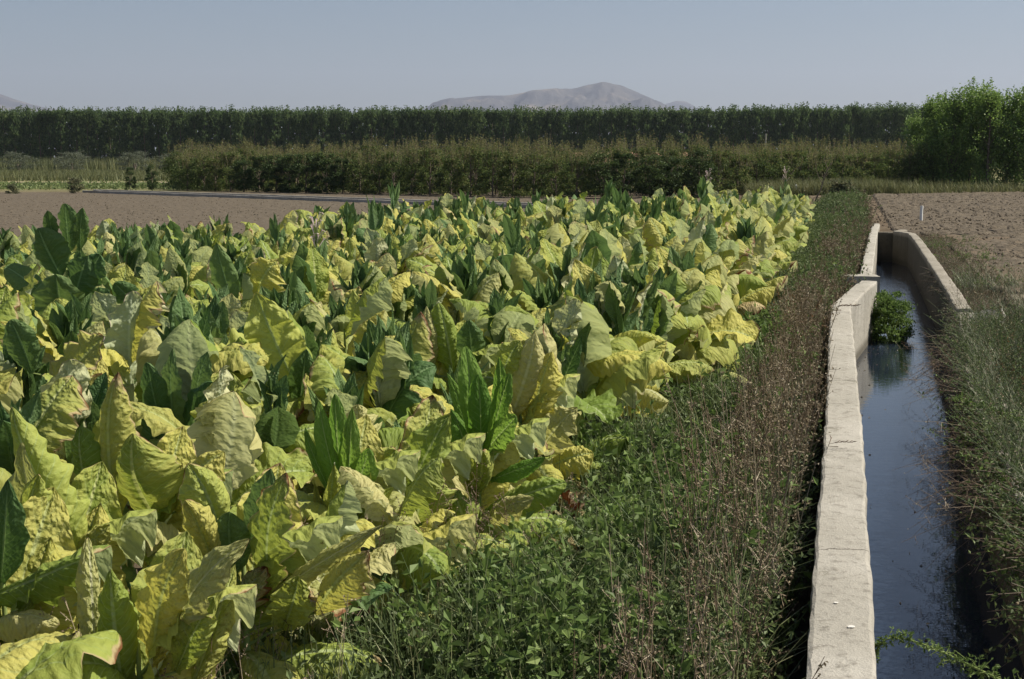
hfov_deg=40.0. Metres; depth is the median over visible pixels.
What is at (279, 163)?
pear tree
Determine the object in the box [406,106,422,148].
poplar tree
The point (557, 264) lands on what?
tobacco plant
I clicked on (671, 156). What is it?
pear tree
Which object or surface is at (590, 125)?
poplar tree
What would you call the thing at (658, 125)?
poplar tree
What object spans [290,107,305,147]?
poplar tree
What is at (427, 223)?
tobacco plant
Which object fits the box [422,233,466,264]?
tobacco plant
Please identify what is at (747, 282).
tobacco plant
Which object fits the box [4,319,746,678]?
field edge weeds
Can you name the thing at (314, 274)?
tobacco plant
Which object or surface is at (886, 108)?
poplar tree
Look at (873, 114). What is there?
poplar tree
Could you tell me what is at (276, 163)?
pear tree
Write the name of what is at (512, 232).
tobacco plant
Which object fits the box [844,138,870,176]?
pear tree
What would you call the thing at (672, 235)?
tobacco plant
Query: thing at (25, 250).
tobacco plant
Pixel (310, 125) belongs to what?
poplar tree
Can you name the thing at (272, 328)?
tobacco plant
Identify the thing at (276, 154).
pear tree
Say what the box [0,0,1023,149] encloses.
sky
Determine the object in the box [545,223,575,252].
tobacco plant
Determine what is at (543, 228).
tobacco plant
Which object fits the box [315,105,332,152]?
poplar tree
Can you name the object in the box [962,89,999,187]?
young poplar tree
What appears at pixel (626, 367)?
tobacco plant
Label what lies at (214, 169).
pear tree
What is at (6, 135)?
poplar tree
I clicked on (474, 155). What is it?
pear tree
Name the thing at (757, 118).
poplar tree
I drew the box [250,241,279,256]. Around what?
tobacco plant
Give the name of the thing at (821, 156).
pear tree
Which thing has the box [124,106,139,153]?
poplar tree
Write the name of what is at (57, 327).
tobacco plant
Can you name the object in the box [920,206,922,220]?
marker pipe
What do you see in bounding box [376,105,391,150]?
poplar tree
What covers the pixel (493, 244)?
tobacco plant
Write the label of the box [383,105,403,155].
poplar tree
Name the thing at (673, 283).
tobacco plant
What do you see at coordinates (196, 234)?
tobacco plant
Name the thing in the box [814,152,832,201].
dead sapling
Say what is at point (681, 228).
tobacco plant
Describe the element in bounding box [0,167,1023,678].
ground
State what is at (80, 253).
tobacco plant
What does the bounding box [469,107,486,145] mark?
poplar tree
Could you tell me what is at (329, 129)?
poplar tree
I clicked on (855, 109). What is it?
poplar tree
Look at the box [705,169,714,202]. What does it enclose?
tobacco plant
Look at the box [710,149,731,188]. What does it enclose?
pear tree
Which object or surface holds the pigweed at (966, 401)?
on the ground at (804, 597)
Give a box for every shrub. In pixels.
[5,183,19,193]
[65,176,87,192]
[821,177,856,198]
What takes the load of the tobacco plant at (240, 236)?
on the ground at (804, 597)
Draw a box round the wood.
[5,116,1004,165]
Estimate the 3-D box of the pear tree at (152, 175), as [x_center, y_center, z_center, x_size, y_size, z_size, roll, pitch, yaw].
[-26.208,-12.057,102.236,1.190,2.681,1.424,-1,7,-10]
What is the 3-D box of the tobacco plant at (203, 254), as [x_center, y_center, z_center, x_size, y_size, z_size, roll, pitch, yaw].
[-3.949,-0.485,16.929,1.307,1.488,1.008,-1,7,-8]
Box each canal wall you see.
[806,281,876,678]
[860,223,879,274]
[877,232,892,261]
[892,230,972,373]
[955,312,1023,666]
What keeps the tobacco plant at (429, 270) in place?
on the ground at (804, 597)
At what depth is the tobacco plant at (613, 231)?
18.87 m
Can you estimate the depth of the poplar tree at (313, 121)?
322.83 m
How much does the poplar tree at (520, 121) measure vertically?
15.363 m
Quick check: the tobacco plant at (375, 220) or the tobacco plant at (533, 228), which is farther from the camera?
the tobacco plant at (533, 228)
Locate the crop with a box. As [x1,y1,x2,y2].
[0,180,267,189]
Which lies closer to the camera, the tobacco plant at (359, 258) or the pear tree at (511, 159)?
the tobacco plant at (359, 258)
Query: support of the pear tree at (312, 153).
on the ground at (804, 597)
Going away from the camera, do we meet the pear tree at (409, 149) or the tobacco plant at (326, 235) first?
the tobacco plant at (326, 235)
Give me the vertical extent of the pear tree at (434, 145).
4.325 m
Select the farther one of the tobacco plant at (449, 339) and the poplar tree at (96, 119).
the poplar tree at (96, 119)
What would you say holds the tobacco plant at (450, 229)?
on the ground at (804, 597)
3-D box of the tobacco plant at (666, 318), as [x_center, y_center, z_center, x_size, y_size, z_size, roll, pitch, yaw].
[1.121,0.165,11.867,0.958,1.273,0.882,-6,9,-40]
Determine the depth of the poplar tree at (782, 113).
319.95 m
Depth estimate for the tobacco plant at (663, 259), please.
13.33 m
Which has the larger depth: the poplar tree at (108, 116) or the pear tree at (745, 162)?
the poplar tree at (108, 116)
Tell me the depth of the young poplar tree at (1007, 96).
94.68 m
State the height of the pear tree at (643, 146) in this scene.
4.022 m
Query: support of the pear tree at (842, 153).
on the ground at (804, 597)
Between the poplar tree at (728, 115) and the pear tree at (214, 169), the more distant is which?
the poplar tree at (728, 115)
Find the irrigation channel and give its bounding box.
[82,189,596,207]
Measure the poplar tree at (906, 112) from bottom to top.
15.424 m
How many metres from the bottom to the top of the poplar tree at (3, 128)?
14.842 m
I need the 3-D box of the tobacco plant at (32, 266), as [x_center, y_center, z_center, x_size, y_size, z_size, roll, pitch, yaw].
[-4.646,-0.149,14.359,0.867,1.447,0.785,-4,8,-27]
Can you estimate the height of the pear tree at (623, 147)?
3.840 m
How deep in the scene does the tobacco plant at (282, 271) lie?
15.26 m
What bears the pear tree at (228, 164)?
on the ground at (804, 597)
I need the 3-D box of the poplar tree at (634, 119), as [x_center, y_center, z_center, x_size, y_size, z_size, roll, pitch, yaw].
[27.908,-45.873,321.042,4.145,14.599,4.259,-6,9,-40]
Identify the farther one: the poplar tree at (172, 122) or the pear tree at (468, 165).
the poplar tree at (172, 122)
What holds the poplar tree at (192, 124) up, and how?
on the ground at (804, 597)
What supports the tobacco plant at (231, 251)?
on the ground at (804, 597)
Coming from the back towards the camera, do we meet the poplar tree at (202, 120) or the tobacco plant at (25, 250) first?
the poplar tree at (202, 120)
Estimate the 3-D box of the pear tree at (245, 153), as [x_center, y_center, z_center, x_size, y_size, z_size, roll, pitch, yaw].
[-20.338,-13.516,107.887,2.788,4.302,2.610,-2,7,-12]
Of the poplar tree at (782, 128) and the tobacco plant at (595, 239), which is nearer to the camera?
the tobacco plant at (595, 239)
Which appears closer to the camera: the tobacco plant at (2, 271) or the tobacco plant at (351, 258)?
the tobacco plant at (2, 271)
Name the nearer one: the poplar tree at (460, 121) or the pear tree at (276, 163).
the pear tree at (276, 163)
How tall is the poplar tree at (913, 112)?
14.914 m
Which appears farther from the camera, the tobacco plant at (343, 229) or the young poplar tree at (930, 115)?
the young poplar tree at (930, 115)
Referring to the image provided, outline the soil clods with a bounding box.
[0,194,1023,307]
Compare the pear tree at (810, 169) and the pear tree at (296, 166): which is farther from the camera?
the pear tree at (296, 166)
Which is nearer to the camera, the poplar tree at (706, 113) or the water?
the water
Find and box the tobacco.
[295,176,815,251]
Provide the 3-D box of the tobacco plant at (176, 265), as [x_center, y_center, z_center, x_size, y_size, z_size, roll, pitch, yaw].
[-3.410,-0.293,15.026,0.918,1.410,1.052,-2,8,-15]
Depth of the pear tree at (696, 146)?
88.03 m
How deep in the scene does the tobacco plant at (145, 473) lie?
5.87 m
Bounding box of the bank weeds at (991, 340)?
[894,230,1023,678]
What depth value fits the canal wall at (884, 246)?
39.48 m
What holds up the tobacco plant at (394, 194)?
on the ground at (804, 597)
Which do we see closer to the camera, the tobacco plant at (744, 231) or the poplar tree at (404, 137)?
the tobacco plant at (744, 231)
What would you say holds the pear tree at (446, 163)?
on the ground at (804, 597)
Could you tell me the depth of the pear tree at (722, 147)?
88.88 m
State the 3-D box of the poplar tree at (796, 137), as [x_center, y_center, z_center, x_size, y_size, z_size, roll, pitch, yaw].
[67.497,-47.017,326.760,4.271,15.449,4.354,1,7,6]
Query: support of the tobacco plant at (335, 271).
on the ground at (804, 597)
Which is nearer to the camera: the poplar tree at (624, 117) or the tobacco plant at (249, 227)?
the tobacco plant at (249, 227)
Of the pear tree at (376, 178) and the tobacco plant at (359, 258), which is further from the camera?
the pear tree at (376, 178)
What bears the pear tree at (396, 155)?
on the ground at (804, 597)
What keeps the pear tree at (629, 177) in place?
on the ground at (804, 597)
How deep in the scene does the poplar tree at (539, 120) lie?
320.12 m
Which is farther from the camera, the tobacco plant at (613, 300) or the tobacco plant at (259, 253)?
the tobacco plant at (259, 253)
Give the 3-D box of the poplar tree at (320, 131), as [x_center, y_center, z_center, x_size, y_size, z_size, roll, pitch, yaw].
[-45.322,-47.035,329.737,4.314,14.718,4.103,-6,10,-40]
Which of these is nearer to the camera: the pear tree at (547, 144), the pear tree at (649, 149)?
the pear tree at (649, 149)
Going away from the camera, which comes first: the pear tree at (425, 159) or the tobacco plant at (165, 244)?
the tobacco plant at (165, 244)
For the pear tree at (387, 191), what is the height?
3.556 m
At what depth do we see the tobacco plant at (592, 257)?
11.52 m
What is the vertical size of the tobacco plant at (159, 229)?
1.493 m
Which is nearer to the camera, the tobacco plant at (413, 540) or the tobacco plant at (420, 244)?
the tobacco plant at (413, 540)
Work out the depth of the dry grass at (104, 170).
192.92 m
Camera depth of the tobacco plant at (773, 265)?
22.03 m
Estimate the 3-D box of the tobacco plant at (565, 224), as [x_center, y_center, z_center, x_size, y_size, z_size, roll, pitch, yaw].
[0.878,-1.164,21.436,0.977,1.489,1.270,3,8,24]
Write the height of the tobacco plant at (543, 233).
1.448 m
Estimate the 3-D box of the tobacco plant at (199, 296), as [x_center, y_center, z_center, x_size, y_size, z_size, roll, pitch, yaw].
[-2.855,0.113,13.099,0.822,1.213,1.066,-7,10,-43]
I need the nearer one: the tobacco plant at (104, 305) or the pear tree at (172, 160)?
the tobacco plant at (104, 305)
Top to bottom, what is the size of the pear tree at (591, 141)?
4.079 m
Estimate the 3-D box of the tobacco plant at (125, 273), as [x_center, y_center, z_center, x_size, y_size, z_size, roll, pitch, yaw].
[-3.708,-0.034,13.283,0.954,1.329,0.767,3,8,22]
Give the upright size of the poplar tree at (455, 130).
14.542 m
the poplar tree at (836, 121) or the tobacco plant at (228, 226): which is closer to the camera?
the tobacco plant at (228, 226)
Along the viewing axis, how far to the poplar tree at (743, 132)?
325.77 m
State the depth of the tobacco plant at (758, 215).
22.47 m
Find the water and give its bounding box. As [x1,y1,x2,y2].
[856,262,1023,678]
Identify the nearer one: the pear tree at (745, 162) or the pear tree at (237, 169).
the pear tree at (745, 162)
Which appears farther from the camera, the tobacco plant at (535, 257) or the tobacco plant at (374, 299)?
the tobacco plant at (535, 257)
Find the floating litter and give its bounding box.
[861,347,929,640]
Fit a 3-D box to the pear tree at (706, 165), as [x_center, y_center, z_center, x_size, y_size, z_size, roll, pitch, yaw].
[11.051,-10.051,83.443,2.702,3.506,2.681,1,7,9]
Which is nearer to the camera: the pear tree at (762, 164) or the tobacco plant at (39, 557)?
the tobacco plant at (39, 557)
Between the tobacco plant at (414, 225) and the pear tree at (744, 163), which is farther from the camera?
the pear tree at (744, 163)
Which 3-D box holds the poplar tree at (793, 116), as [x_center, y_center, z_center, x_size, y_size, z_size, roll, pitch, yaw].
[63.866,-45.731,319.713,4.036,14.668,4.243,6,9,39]
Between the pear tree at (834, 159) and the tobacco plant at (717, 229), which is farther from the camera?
the pear tree at (834, 159)
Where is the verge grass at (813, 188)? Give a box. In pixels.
[735,175,1023,195]
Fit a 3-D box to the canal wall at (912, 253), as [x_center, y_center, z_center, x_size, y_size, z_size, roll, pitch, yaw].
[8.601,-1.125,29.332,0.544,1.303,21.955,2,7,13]
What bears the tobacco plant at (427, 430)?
on the ground at (804, 597)
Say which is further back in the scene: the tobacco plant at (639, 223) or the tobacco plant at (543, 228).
the tobacco plant at (639, 223)
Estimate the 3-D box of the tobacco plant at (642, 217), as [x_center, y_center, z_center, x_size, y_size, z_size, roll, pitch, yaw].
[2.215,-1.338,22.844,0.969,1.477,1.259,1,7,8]
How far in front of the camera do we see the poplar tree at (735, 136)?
319.98 m
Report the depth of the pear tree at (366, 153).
99.90 m
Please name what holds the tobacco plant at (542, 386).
on the ground at (804, 597)
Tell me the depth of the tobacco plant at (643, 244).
20.87 m
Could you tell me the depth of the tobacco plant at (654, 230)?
19.22 m
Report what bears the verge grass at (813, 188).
on the ground at (804, 597)
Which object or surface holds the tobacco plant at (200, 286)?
on the ground at (804, 597)
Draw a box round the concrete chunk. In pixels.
[969,308,1005,329]
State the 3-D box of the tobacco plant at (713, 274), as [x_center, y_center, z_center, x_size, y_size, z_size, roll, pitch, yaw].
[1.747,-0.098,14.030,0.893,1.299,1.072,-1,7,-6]
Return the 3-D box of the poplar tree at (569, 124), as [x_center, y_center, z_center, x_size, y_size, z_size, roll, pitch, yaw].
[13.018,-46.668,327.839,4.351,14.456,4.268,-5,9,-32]
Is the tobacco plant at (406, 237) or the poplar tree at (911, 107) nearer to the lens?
the tobacco plant at (406, 237)
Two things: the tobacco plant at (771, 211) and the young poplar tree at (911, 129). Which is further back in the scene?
the young poplar tree at (911, 129)
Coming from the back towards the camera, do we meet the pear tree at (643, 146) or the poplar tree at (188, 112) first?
the poplar tree at (188, 112)
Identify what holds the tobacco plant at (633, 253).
on the ground at (804, 597)
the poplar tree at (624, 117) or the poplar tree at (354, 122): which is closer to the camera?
the poplar tree at (624, 117)
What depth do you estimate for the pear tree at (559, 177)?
85.63 m
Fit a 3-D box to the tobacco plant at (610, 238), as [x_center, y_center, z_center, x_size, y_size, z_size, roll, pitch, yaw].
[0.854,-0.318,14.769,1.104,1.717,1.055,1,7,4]
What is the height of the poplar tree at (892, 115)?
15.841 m
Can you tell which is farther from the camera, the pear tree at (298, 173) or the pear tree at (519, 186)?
the pear tree at (298, 173)
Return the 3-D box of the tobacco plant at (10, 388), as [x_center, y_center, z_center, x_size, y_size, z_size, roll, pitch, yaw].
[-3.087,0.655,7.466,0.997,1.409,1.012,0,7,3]
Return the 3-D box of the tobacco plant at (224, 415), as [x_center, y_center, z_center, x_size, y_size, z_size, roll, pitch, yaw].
[-1.464,0.800,6.945,0.995,1.422,0.900,-3,8,-24]
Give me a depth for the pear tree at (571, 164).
81.15 m
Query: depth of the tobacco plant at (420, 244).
19.31 m
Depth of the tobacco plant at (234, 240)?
16.64 m
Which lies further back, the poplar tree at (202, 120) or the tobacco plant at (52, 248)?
the poplar tree at (202, 120)
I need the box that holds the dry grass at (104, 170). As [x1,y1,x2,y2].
[0,155,171,180]
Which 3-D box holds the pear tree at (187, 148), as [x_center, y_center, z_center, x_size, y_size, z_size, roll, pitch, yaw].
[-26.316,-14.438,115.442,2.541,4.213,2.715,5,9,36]
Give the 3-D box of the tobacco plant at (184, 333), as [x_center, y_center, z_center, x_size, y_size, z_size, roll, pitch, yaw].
[-1.812,0.472,8.477,1.039,1.639,1.046,4,8,28]
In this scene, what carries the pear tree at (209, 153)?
on the ground at (804, 597)
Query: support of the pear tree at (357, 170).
on the ground at (804, 597)
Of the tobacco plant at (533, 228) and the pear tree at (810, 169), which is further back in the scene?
the pear tree at (810, 169)
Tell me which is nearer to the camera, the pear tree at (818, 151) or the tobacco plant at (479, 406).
the tobacco plant at (479, 406)
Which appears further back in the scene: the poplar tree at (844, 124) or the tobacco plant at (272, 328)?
the poplar tree at (844, 124)
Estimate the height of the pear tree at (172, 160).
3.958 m
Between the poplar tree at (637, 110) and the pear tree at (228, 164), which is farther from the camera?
the poplar tree at (637, 110)
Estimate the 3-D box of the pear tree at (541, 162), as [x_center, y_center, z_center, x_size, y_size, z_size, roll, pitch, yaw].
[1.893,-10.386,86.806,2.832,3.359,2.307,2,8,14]
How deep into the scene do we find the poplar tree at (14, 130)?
324.19 m
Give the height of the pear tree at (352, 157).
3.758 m
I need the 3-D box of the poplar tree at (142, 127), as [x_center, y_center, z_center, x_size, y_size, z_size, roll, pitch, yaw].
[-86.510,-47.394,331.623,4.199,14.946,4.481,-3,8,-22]
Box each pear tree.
[124,162,136,189]
[143,158,159,190]
[158,154,177,186]
[162,140,187,186]
[167,152,202,190]
[171,150,196,185]
[175,139,201,185]
[180,137,204,186]
[184,148,211,186]
[187,145,220,190]
[195,149,229,190]
[198,143,224,184]
[203,143,228,189]
[214,140,242,190]
[215,143,232,187]
[221,141,238,189]
[225,147,258,191]
[229,136,258,182]
[235,136,259,189]
[236,148,273,191]
[247,144,276,190]
[249,146,266,189]
[257,147,291,191]
[260,139,284,187]
[264,147,283,183]
[266,144,310,192]
[267,146,287,181]
[268,147,290,187]
[282,144,310,189]
[284,143,323,192]
[289,147,304,185]
[290,142,301,185]
[299,140,324,187]
[308,144,342,193]
[309,138,325,182]
[322,150,358,193]
[323,139,352,190]
[324,142,340,179]
[339,150,377,193]
[341,139,367,188]
[341,140,366,183]
[357,134,385,191]
[361,137,383,186]
[362,146,392,193]
[368,135,409,194]
[372,145,405,192]
[380,144,401,185]
[391,141,428,194]
[398,136,423,192]
[400,135,425,187]
[412,135,449,194]
[416,144,447,193]
[418,144,445,191]
[422,134,443,152]
[431,147,469,194]
[434,140,476,192]
[435,140,461,192]
[441,135,465,172]
[442,134,492,195]
[456,137,491,193]
[462,143,490,192]
[465,134,491,184]
[473,135,514,196]
[476,140,508,194]
[482,138,507,192]
[484,136,511,191]
[494,140,529,196]
[505,143,538,195]
[507,134,531,191]
[511,137,552,196]
[523,144,563,195]
[528,135,554,191]
[534,133,553,155]
[539,148,575,197]
[547,139,579,191]
[547,147,582,196]
[555,147,595,198]
[571,140,605,196]
[578,137,600,184]
[581,144,627,196]
[581,145,607,194]
[602,140,640,194]
[603,132,634,188]
[603,141,634,189]
[609,139,634,186]
[630,132,660,195]
[631,129,660,191]
[631,142,672,197]
[632,136,656,188]
[651,144,696,196]
[654,138,682,188]
[655,135,688,189]
[659,134,687,185]
[676,136,709,179]
[676,141,718,197]
[681,132,716,193]
[702,137,738,192]
[703,138,741,190]
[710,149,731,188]
[718,143,755,190]
[726,145,765,192]
[730,143,754,189]
[733,150,778,190]
[745,142,772,181]
[748,137,779,180]
[751,137,778,172]
[752,142,793,186]
[765,139,791,178]
[774,135,807,181]
[778,139,796,177]
[783,141,816,180]
[789,136,821,174]
[792,149,822,182]
[793,138,812,181]
[795,140,833,180]
[805,138,841,181]
[806,134,829,176]
[822,142,849,178]
[829,145,857,180]
[833,134,856,152]
[833,141,851,176]
[839,149,863,182]
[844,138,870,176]
[846,143,876,180]
[856,139,887,182]
[857,143,893,182]
[864,141,895,177]
[869,140,889,167]
[875,147,905,180]
[878,137,910,185]
[883,142,908,182]
[895,146,928,188]
[897,149,920,184]
[910,139,947,188]
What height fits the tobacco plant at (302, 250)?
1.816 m
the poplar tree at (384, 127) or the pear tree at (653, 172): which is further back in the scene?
the poplar tree at (384, 127)
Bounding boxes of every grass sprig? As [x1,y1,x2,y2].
[815,435,856,477]
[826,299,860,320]
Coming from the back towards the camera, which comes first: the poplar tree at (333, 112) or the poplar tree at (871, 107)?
the poplar tree at (871, 107)
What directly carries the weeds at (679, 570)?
on the ground at (804, 597)
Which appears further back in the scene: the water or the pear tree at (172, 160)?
the pear tree at (172, 160)
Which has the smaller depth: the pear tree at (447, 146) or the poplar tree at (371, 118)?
the pear tree at (447, 146)
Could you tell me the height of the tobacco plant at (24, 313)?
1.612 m
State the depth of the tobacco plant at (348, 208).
24.17 m
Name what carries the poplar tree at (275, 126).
on the ground at (804, 597)
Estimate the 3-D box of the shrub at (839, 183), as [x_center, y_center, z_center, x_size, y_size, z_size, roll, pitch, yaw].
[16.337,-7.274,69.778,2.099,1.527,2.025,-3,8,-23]
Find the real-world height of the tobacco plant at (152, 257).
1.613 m
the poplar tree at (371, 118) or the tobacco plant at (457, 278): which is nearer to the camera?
the tobacco plant at (457, 278)
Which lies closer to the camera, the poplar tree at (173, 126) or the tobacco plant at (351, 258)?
the tobacco plant at (351, 258)
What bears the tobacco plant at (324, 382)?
on the ground at (804, 597)
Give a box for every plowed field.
[0,192,668,241]
[873,191,1023,322]
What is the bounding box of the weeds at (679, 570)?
[213,188,881,678]
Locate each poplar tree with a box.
[0,106,12,159]
[0,110,12,156]
[4,108,23,159]
[9,107,25,158]
[19,106,38,163]
[20,104,37,157]
[28,107,46,159]
[40,106,55,162]
[45,121,60,161]
[52,106,69,159]
[54,107,72,155]
[57,108,74,158]
[67,106,85,160]
[68,109,84,159]
[77,107,95,159]
[79,106,96,156]
[89,109,106,160]
[91,106,108,160]
[99,108,115,161]
[101,107,118,161]
[109,107,129,161]
[114,106,124,155]
[114,109,127,152]
[123,106,142,162]
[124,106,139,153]
[134,107,155,159]
[135,106,152,161]
[149,105,166,158]
[149,108,166,158]
[158,108,174,156]
[163,106,175,152]
[170,108,187,156]
[172,105,188,150]
[181,106,196,148]
[186,109,202,148]
[195,106,213,149]
[195,108,209,149]
[207,107,224,151]
[207,109,223,144]
[217,111,231,147]
[220,104,237,151]
[231,107,250,147]
[241,109,255,145]
[246,105,262,150]
[254,106,267,147]
[256,106,273,150]
[266,107,280,146]
[267,106,284,155]
[276,105,291,151]
[279,106,296,152]
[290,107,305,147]
[291,108,307,151]
[303,106,319,151]
[304,106,317,152]
[309,107,325,148]
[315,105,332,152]
[325,106,340,146]
[328,104,343,151]
[336,107,348,143]
[336,107,353,150]
[347,111,360,149]
[352,107,369,150]
[363,105,379,145]
[372,105,385,149]
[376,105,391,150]
[381,108,398,146]
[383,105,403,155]
[395,108,408,150]
[397,105,416,152]
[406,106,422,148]
[410,105,430,155]
[417,106,431,142]
[425,105,441,145]
[430,108,443,147]
[436,105,451,149]
[442,106,457,146]
[445,107,463,145]
[457,106,468,146]
[459,104,474,152]
[466,107,481,139]
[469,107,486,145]
[478,108,491,144]
[482,106,498,148]
[485,109,500,149]
[494,106,512,153]
[506,106,523,145]
[513,105,525,148]
[519,104,536,151]
[530,107,548,151]
[536,106,551,151]
[543,105,559,153]
[546,111,560,155]
[552,106,572,150]
[560,109,575,150]
[568,113,584,149]
[569,107,584,152]
[578,106,594,152]
[584,107,598,149]
[589,107,606,151]
[592,105,606,149]
[603,105,622,151]
[604,106,621,150]
[617,103,634,150]
[618,105,632,147]
[627,106,642,151]
[632,108,642,151]
[639,105,655,148]
[645,109,656,146]
[652,107,669,151]
[653,108,664,149]
[661,106,679,146]
[664,107,680,141]
[674,107,691,150]
[678,108,688,151]
[685,107,702,150]
[689,108,703,141]
[700,105,716,149]
[700,108,714,148]
[710,106,729,149]
[712,106,726,147]
[725,105,740,146]
[726,104,743,151]
[736,105,754,160]
[736,106,753,146]
[746,103,765,149]
[751,104,764,143]
[760,106,774,144]
[761,104,777,150]
[772,108,790,147]
[773,104,792,147]
[783,106,801,149]
[785,102,796,141]
[793,103,812,143]
[795,101,811,149]
[808,106,820,146]
[809,104,826,148]
[820,104,839,153]
[832,105,844,144]
[833,105,853,153]
[845,101,861,149]
[847,102,861,150]
[855,103,872,152]
[855,105,870,145]
[866,104,875,143]
[869,105,882,150]
[870,102,888,150]
[880,102,893,147]
[884,100,901,147]
[894,103,911,148]
[895,108,932,184]
[904,103,919,144]
[907,106,923,146]
[911,91,958,185]
[922,83,976,187]
[935,90,964,181]
[947,76,996,185]
[960,77,1018,187]
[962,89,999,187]
[984,86,1023,185]
[996,93,1023,184]
[999,89,1023,186]
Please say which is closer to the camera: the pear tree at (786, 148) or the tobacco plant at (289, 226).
the tobacco plant at (289, 226)
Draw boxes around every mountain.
[0,94,160,157]
[386,82,679,146]
[665,101,726,133]
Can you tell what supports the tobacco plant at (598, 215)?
on the ground at (804, 597)
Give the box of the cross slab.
[841,274,879,305]
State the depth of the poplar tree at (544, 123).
328.84 m
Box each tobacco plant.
[0,227,28,262]
[0,246,30,266]
[0,265,5,276]
[0,269,51,309]
[0,281,34,307]
[0,287,11,306]
[0,292,20,352]
[0,299,105,374]
[0,319,134,510]
[0,344,49,406]
[0,375,23,413]
[0,375,88,624]
[0,479,112,645]
[0,630,121,678]
[3,248,70,267]
[4,203,109,318]
[5,407,156,623]
[17,264,40,332]
[18,224,34,244]
[18,234,34,253]
[21,247,33,254]
[30,259,72,277]
[31,224,36,233]
[40,359,156,593]
[53,292,96,328]
[69,248,101,279]
[71,372,235,671]
[72,240,96,255]
[75,531,256,678]
[88,218,120,240]
[89,236,96,243]
[90,285,160,333]
[93,237,113,255]
[94,251,124,279]
[96,226,142,250]
[100,280,169,427]
[102,232,148,279]
[102,264,143,295]
[112,243,288,304]
[119,222,144,239]
[126,283,304,508]
[129,365,316,601]
[130,349,264,560]
[134,338,221,402]
[135,223,162,277]
[135,262,161,287]
[135,368,263,435]
[137,220,167,236]
[154,265,184,296]
[156,237,189,255]
[156,288,208,329]
[159,215,183,246]
[159,237,212,266]
[161,261,201,269]
[164,247,216,298]
[166,225,178,242]
[167,291,209,304]
[178,463,381,678]
[183,225,219,240]
[184,229,241,255]
[185,288,210,302]
[189,268,249,298]
[190,294,244,346]
[197,221,225,235]
[202,250,254,301]
[207,230,238,246]
[207,281,251,340]
[209,213,232,235]
[218,236,265,261]
[224,236,296,264]
[226,480,395,660]
[228,310,248,335]
[230,230,242,239]
[234,292,375,493]
[239,345,323,519]
[240,210,297,232]
[241,263,329,315]
[242,230,253,238]
[244,248,268,269]
[245,221,279,235]
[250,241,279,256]
[252,230,272,246]
[254,228,303,248]
[256,239,298,272]
[259,284,328,360]
[269,214,283,248]
[274,394,447,642]
[279,236,303,262]
[280,266,290,280]
[285,212,323,237]
[287,277,393,356]
[291,246,337,304]
[292,230,306,240]
[295,212,350,285]
[303,354,403,490]
[304,225,340,279]
[312,315,435,498]
[318,231,331,255]
[318,243,337,264]
[322,213,360,248]
[324,286,362,332]
[325,323,337,346]
[327,238,341,255]
[327,259,410,316]
[330,248,355,263]
[333,252,397,279]
[336,238,359,259]
[337,201,358,234]
[337,457,475,614]
[344,266,382,280]
[346,395,513,585]
[352,234,359,241]
[353,302,498,399]
[356,195,383,264]
[357,254,363,265]
[359,217,391,246]
[359,307,444,427]
[361,228,401,266]
[383,179,412,223]
[383,266,418,321]
[384,216,410,236]
[389,279,450,414]
[391,226,412,241]
[394,232,432,278]
[404,241,423,248]
[405,250,475,272]
[409,218,419,238]
[410,355,553,526]
[411,252,500,393]
[414,227,430,241]
[417,222,444,245]
[420,219,454,241]
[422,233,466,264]
[422,254,521,307]
[432,233,444,244]
[434,240,479,265]
[434,288,541,395]
[439,215,466,227]
[443,233,462,246]
[445,346,573,562]
[446,223,471,242]
[447,251,455,260]
[454,212,485,240]
[457,189,468,219]
[464,235,484,251]
[466,231,505,245]
[468,214,500,239]
[474,242,494,267]
[476,301,561,343]
[478,240,496,263]
[482,242,531,269]
[482,249,545,291]
[482,294,633,471]
[486,218,522,243]
[489,240,548,274]
[489,331,599,481]
[494,209,545,229]
[496,213,520,275]
[502,278,672,455]
[509,238,585,311]
[513,272,571,312]
[516,236,535,252]
[520,228,548,239]
[522,217,553,231]
[523,221,541,236]
[527,232,563,254]
[528,226,547,236]
[533,194,573,225]
[533,257,670,437]
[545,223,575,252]
[559,216,577,237]
[563,247,666,357]
[564,230,581,248]
[568,220,601,250]
[577,220,638,272]
[585,193,614,231]
[589,208,608,219]
[599,228,620,261]
[601,221,618,238]
[602,209,642,246]
[602,255,668,419]
[614,237,626,262]
[618,236,641,267]
[619,214,628,221]
[619,256,648,271]
[632,224,648,256]
[635,212,660,236]
[635,219,644,242]
[636,233,656,261]
[639,230,684,262]
[643,212,694,249]
[643,217,666,251]
[647,254,753,352]
[648,216,731,297]
[649,242,727,336]
[649,287,713,404]
[651,196,661,221]
[651,267,705,388]
[656,243,733,344]
[661,221,721,230]
[663,236,681,250]
[665,219,689,241]
[668,246,759,384]
[672,216,701,226]
[677,242,744,320]
[684,237,765,319]
[689,209,704,224]
[694,265,721,365]
[703,211,721,227]
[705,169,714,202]
[716,216,769,296]
[717,235,775,307]
[719,249,766,308]
[724,231,776,259]
[730,213,798,258]
[733,224,778,271]
[740,207,797,277]
[754,244,787,296]
[755,223,775,279]
[761,200,806,263]
[766,215,793,262]
[769,260,781,269]
[778,166,792,197]
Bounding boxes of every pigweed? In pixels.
[874,626,1020,678]
[945,394,1023,431]
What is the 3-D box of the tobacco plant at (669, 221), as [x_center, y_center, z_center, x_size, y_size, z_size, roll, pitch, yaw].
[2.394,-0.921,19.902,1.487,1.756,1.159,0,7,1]
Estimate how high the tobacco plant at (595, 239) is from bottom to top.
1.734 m
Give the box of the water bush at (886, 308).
[870,289,921,343]
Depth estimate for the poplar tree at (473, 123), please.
327.55 m
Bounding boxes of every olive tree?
[1,151,42,171]
[50,150,97,170]
[114,151,154,170]
[154,149,186,169]
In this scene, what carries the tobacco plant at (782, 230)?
on the ground at (804, 597)
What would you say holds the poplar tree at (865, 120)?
on the ground at (804, 597)

